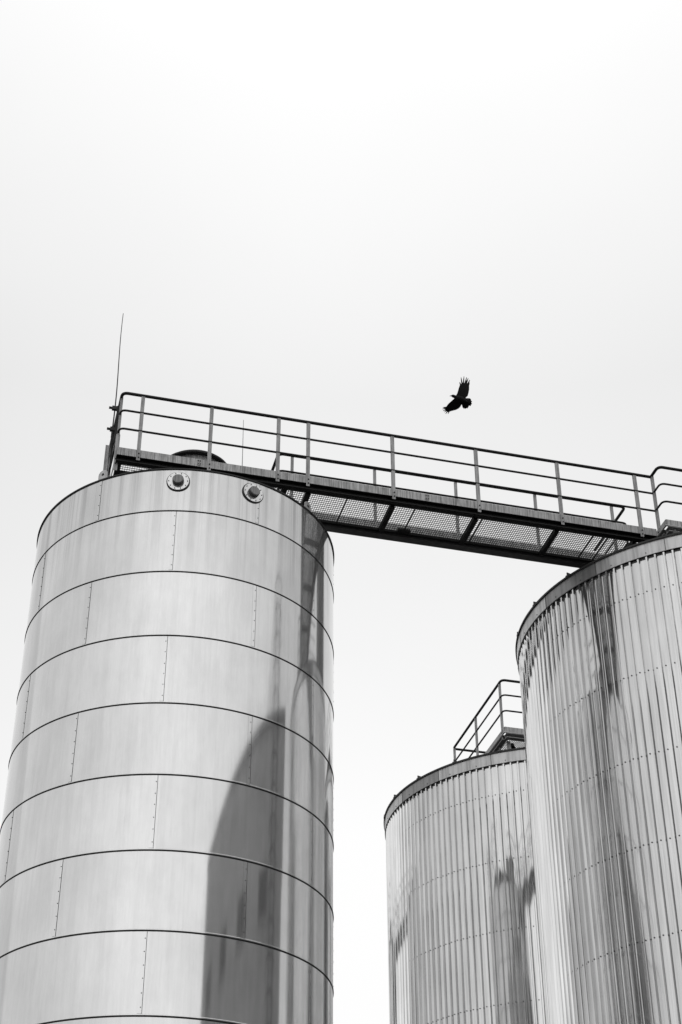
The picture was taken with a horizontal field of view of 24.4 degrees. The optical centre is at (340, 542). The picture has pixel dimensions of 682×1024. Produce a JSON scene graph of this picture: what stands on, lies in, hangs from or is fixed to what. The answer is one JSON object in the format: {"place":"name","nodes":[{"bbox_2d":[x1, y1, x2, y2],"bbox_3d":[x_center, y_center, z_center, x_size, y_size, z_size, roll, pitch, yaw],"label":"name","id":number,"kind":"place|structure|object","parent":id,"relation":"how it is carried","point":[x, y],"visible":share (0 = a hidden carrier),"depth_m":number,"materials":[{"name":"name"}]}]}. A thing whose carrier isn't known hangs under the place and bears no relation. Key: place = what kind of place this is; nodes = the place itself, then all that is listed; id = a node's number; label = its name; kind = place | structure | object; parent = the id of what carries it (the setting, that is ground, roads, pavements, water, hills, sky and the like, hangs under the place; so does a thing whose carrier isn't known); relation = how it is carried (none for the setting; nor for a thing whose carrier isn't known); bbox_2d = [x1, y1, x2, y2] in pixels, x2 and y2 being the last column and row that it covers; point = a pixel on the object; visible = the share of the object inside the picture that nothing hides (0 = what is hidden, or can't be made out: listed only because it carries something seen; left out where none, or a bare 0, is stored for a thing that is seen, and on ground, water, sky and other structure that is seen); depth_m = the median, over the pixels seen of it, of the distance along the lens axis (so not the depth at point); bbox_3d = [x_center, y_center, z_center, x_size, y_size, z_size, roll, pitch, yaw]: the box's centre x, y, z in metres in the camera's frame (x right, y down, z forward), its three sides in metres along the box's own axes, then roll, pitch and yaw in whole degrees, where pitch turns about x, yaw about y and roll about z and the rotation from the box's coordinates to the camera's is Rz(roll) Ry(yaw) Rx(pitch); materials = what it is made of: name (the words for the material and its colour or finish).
{"place":"outdoors","nodes":[
{"label":"outdoors","id":0,"kind":"place"},
{"bbox_2d":[0,0,681,1023],"label":"sky","id":1,"kind":"structure","parent":0,"point":[347,213],"materials":[{"name":"white"}]},
{"bbox_2d":[443,377,471,413],"bbox_3d":[2.618,-3.377,35.937,0.754,0.702,0.373,-17,-38,23],"label":"crow","id":2,"kind":"object","parent":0,"point":[458,401],"visible":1,"depth_m":35.79,"materials":[{"name":"black"}]},
{"label":"ground","id":3,"kind":"structure","parent":0,"visible":0},
{"bbox_2d":[0,449,333,1023],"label":"storage tank","id":4,"kind":"object","parent":3,"relation":"on","point":[166,843],"visible":1,"depth_m":20.13,"materials":[{"name":"metal"}]},
{"bbox_2d":[103,392,656,567],"bbox_3d":[0.358,-0.029,25.169,8.520,1.610,3.585,8,-35,-12],"label":"catwalk","id":5,"kind":"object","parent":4,"relation":"on","point":[392,497],"visible":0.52,"depth_m":24.07,"materials":[{"name":"metal"}]},
{"bbox_2d":[107,313,123,466],"bbox_3d":[-3.399,-2.359,23.826,0.145,2.991,0.050,8,-35,-12],"label":"whip antenna","id":6,"kind":"object","parent":5,"relation":"attached to","point":[112,428],"visible":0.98,"depth_m":23.49,"materials":[{"name":"metal"}]},
{"bbox_2d":[384,747,545,1023],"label":"ribbed tank","id":7,"kind":"object","parent":3,"relation":"on","point":[463,933],"visible":0.6,"depth_m":28.68,"materials":[{"name":"metal"}]},
{"bbox_2d":[453,679,524,760],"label":"roof platform","id":8,"kind":"structure","parent":7,"relation":"on","point":[512,734],"depth_m":30.38,"materials":[{"name":"metal"}]},
{"bbox_2d":[515,529,681,1023],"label":"ribbed tank","id":9,"kind":"object","parent":3,"relation":"on","point":[598,648],"visible":1,"depth_m":22.58,"materials":[{"name":"metal"}]},
{"bbox_2d":[650,466,681,536],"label":"railing","id":10,"kind":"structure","parent":9,"relation":"on","point":[672,525],"depth_m":24.54,"materials":[{"name":"metal"}]}
]}

